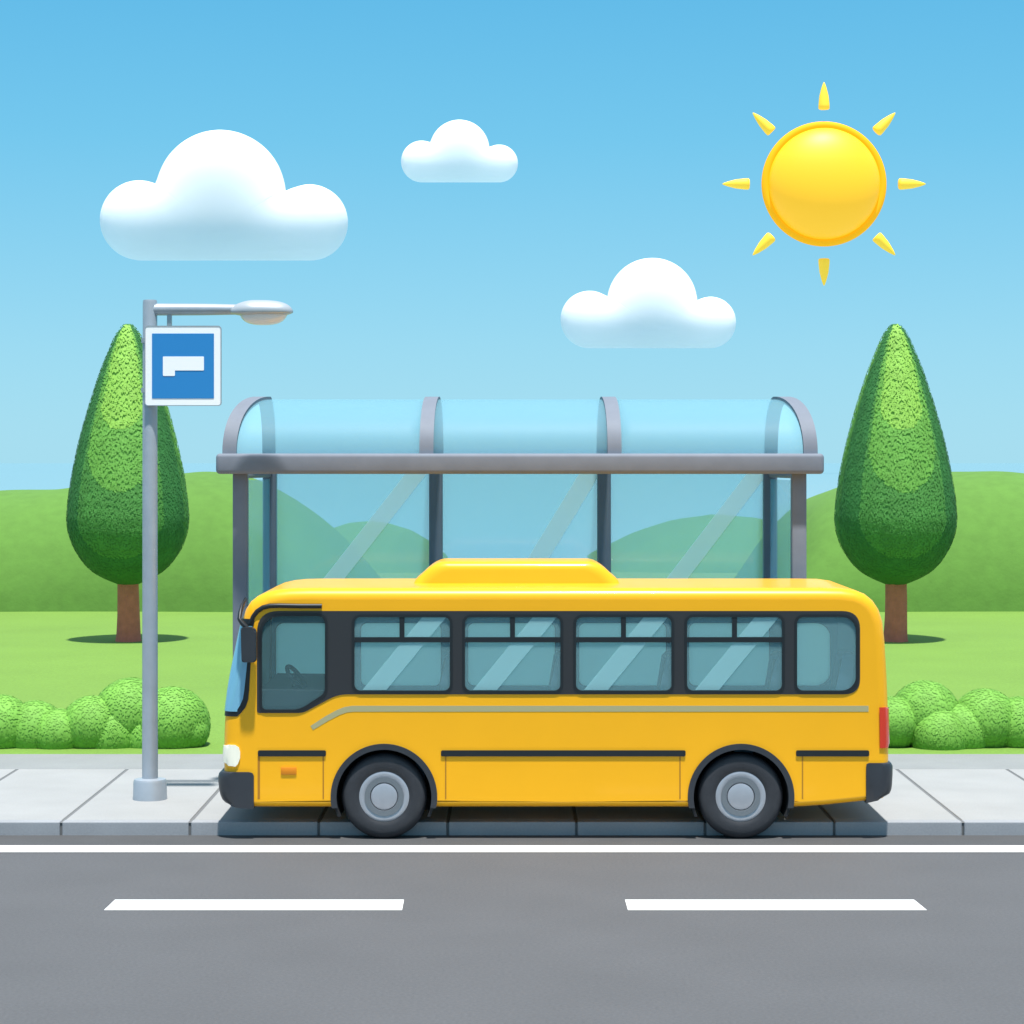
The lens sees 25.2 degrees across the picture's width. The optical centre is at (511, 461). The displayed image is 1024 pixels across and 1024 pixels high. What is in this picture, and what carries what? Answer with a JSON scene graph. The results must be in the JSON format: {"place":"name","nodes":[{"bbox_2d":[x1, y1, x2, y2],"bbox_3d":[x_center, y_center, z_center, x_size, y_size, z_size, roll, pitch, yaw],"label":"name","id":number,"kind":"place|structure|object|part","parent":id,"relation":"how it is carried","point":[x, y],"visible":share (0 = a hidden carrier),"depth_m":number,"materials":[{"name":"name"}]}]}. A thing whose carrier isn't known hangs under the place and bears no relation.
{"place":"outdoors","nodes":[
{"label":"outdoors","id":0,"kind":"place"},
{"bbox_2d":[0,472,380,611],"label":"hill","id":1,"kind":"structure","parent":0,"point":[43,568],"depth_m":63.96,"materials":[{"name":"green plant"}]},
{"bbox_2d":[100,130,347,260],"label":"cloud","id":2,"kind":"structure","parent":0,"point":[220,195],"depth_m":885.02,"materials":[{"name":"white"}]},
{"bbox_2d":[335,521,447,572],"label":"hill","id":3,"kind":"structure","parent":0,"point":[380,547],"depth_m":94.02,"materials":[{"name":"green plant"}]},
{"bbox_2d":[401,120,517,181],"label":"cloud","id":4,"kind":"structure","parent":0,"point":[457,151],"depth_m":893.11,"materials":[{"name":"white"}]},
{"bbox_2d":[0,852,1023,1023],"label":"road","id":5,"kind":"structure","parent":0,"point":[514,938],"depth_m":20.54,"materials":[{"name":"grey asphalt"}]},
{"bbox_2d":[105,900,403,909],"bbox_3d":[-2.480,4.291,22.173,2.854,0.001,0.525,0,0,0],"label":"lane marking","id":6,"kind":"object","parent":5,"relation":"on","point":[256,905],"visible":1,"depth_m":22.14,"materials":[{"name":"paint"}]},
{"bbox_2d":[0,820,1023,834],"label":"kerb","id":7,"kind":"structure","parent":5,"relation":"on","point":[504,827],"depth_m":26.30,"materials":[{"name":"concrete"}]},
{"bbox_2d":[0,835,1023,844],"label":"gutter","id":8,"kind":"object","parent":5,"relation":"on","point":[509,840],"visible":1,"depth_m":25.94,"materials":[{"name":"concrete"}]},
{"bbox_2d":[218,558,892,837],"bbox_3d":[0.496,2.735,27.055,7.699,3.111,2.550,0,0,0],"label":"bus","id":9,"kind":"object","parent":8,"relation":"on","point":[392,708],"visible":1,"depth_m":26.00,"materials":[{"name":"yellow paint"}]},
{"bbox_3d":[-2.483,2.281,26.002,0.780,1.126,0.032,0,0,0],"label":"window","id":10,"kind":"part","parent":9,"relation":"part of","materials":[{"name":"blue glass"}]},
{"bbox_3d":[-2.579,2.443,28.298,0.740,0.963,0.032,0,0,0],"label":"window","id":11,"kind":"part","parent":9,"relation":"part of","materials":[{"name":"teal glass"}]},
{"bbox_3d":[-1.373,2.378,28.298,1.050,0.833,0.032,0,0,0],"label":"window","id":12,"kind":"part","parent":9,"relation":"part of","materials":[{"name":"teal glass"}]},
{"bbox_3d":[-1.247,2.179,26.002,1.149,0.899,0.032,0,0,0],"label":"window","id":13,"kind":"part","parent":9,"relation":"part of","materials":[{"name":"blue glass"}]},
{"bbox_3d":[-0.006,2.378,28.298,1.136,0.833,0.032,0,0,0],"label":"window","id":14,"kind":"part","parent":9,"relation":"part of","materials":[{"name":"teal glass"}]},
{"bbox_3d":[0.009,2.179,26.002,1.149,0.899,0.032,0,0,0],"label":"window","id":15,"kind":"part","parent":9,"relation":"part of","materials":[{"name":"blue glass"}]},
{"bbox_3d":[1.367,2.378,28.298,1.136,0.833,0.032,0,0,0],"label":"window","id":16,"kind":"part","parent":9,"relation":"part of","materials":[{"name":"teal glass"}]},
{"bbox_3d":[1.270,2.179,26.002,1.149,0.899,0.032,0,0,0],"label":"window","id":17,"kind":"part","parent":9,"relation":"part of","materials":[{"name":"blue glass"}]},
{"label":"window","id":18,"kind":"part","parent":9,"relation":"part of","materials":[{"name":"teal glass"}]},
{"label":"window","id":19,"kind":"part","parent":9,"relation":"part of","materials":[{"name":"blue glass"}]},
{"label":"window","id":20,"kind":"part","parent":9,"relation":"part of","materials":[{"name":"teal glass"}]},
{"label":"window","id":21,"kind":"part","parent":9,"relation":"part of","materials":[{"name":"blue glass"}]},
{"bbox_2d":[0,845,1023,851],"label":"edge line","id":22,"kind":"object","parent":5,"relation":"on","point":[511,848],"visible":1,"depth_m":25.38,"materials":[{"name":"paint"}]},
{"bbox_2d":[625,900,925,909],"bbox_3d":[2.541,4.291,22.173,2.866,0.001,0.525,0,0,0],"label":"lane marking","id":23,"kind":"object","parent":5,"relation":"on","point":[772,904],"visible":1,"depth_m":22.14,"materials":[{"name":"paint"}]},
{"bbox_2d":[0,463,1023,557],"bbox_3d":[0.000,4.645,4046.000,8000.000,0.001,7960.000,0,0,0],"label":"sky","id":24,"kind":"structure","parent":0,"point":[519,515],"depth_m":283.41,"materials":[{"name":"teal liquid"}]},
{"bbox_2d":[0,572,1023,753],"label":"lawn","id":25,"kind":"structure","parent":0,"point":[61,660],"depth_m":48.88,"materials":[{"name":"green plant"}]},
{"bbox_2d":[0,677,210,748],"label":"bush","id":26,"kind":"object","parent":25,"relation":"on","point":[109,716],"visible":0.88,"depth_m":33.11,"materials":[{"name":"green plant"}]},
{"bbox_2d":[66,324,189,641],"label":"cypress tree","id":27,"kind":"object","parent":25,"relation":"on","point":[104,516],"visible":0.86,"depth_m":52.03,"materials":[{"name":"green plant"}]},
{"bbox_2d":[834,323,957,641],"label":"cypress tree","id":28,"kind":"object","parent":25,"relation":"on","point":[895,515],"visible":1,"depth_m":52.02,"materials":[{"name":"green plant"}]},
{"bbox_2d":[887,680,1023,749],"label":"bush","id":29,"kind":"object","parent":25,"relation":"on","point":[927,715],"visible":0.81,"depth_m":33.13,"materials":[{"name":"green plant"}]},
{"bbox_2d":[0,769,1023,819],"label":"pavement","id":30,"kind":"structure","parent":0,"point":[62,794],"depth_m":27.56,"materials":[{"name":"concrete"}]},
{"bbox_2d":[133,300,292,801],"bbox_3d":[-3.672,1.084,28.094,1.966,6.147,0.421,0,0,0],"label":"street lamp","id":31,"kind":"object","parent":30,"relation":"on","point":[149,785],"visible":1,"depth_m":28.01,"materials":[{"name":"grey metal"}]},
{"bbox_2d":[141,326,221,405],"bbox_3d":[-4.051,-1.176,28.069,1.000,0.979,0.262,0,0,0],"label":"bus stop sign","id":32,"kind":"object","parent":31,"relation":"attached to","point":[183,365],"visible":1,"depth_m":27.94,"materials":[{"name":"blue metal"}]},
{"bbox_2d":[216,397,823,654],"bbox_3d":[0.100,1.664,30.090,7.644,5.048,2.740,0,0,0],"label":"bus shelter","id":33,"kind":"object","parent":30,"relation":"on","point":[268,464],"visible":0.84,"depth_m":28.91,"materials":[{"name":"grey metal"}]},
{"bbox_2d":[0,770,1023,822],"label":"joint","id":34,"kind":"object","parent":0,"point":[450,809],"depth_m":27.40,"materials":[{"name":"grey concrete"}]},
{"bbox_2d":[0,754,1023,769],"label":"path edging","id":35,"kind":"object","parent":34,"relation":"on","point":[215,761],"depth_m":31.59,"materials":[{"name":"concrete"}]},
{"bbox_2d":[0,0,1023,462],"label":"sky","id":36,"kind":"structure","parent":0,"point":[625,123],"materials":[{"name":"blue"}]},
{"bbox_2d":[561,258,735,347],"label":"cloud","id":37,"kind":"structure","parent":0,"point":[650,303],"depth_m":890.58,"materials":[{"name":"white"}]},
{"bbox_2d":[587,514,762,572],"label":"hill","id":38,"kind":"structure","parent":0,"point":[712,543],"depth_m":92.73,"materials":[{"name":"green plant"}]},
{"bbox_2d":[723,83,924,284],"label":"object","id":39,"kind":"object","parent":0,"point":[823,183],"visible":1,"depth_m":893.44,"materials":[{"name":"yellow"}]},
{"bbox_2d":[734,471,1023,611],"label":"hill","id":40,"kind":"structure","parent":0,"point":[979,567],"depth_m":63.90,"materials":[{"name":"green plant"}]},
{"label":"ground","id":41,"kind":"structure","parent":0,"visible":0},
{"bbox_2d":[60,823,963,834],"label":"joint","id":42,"kind":"object","parent":41,"relation":"on","point":[447,828],"visible":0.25,"depth_m":26.33,"materials":[{"name":"grey concrete"}]}
]}

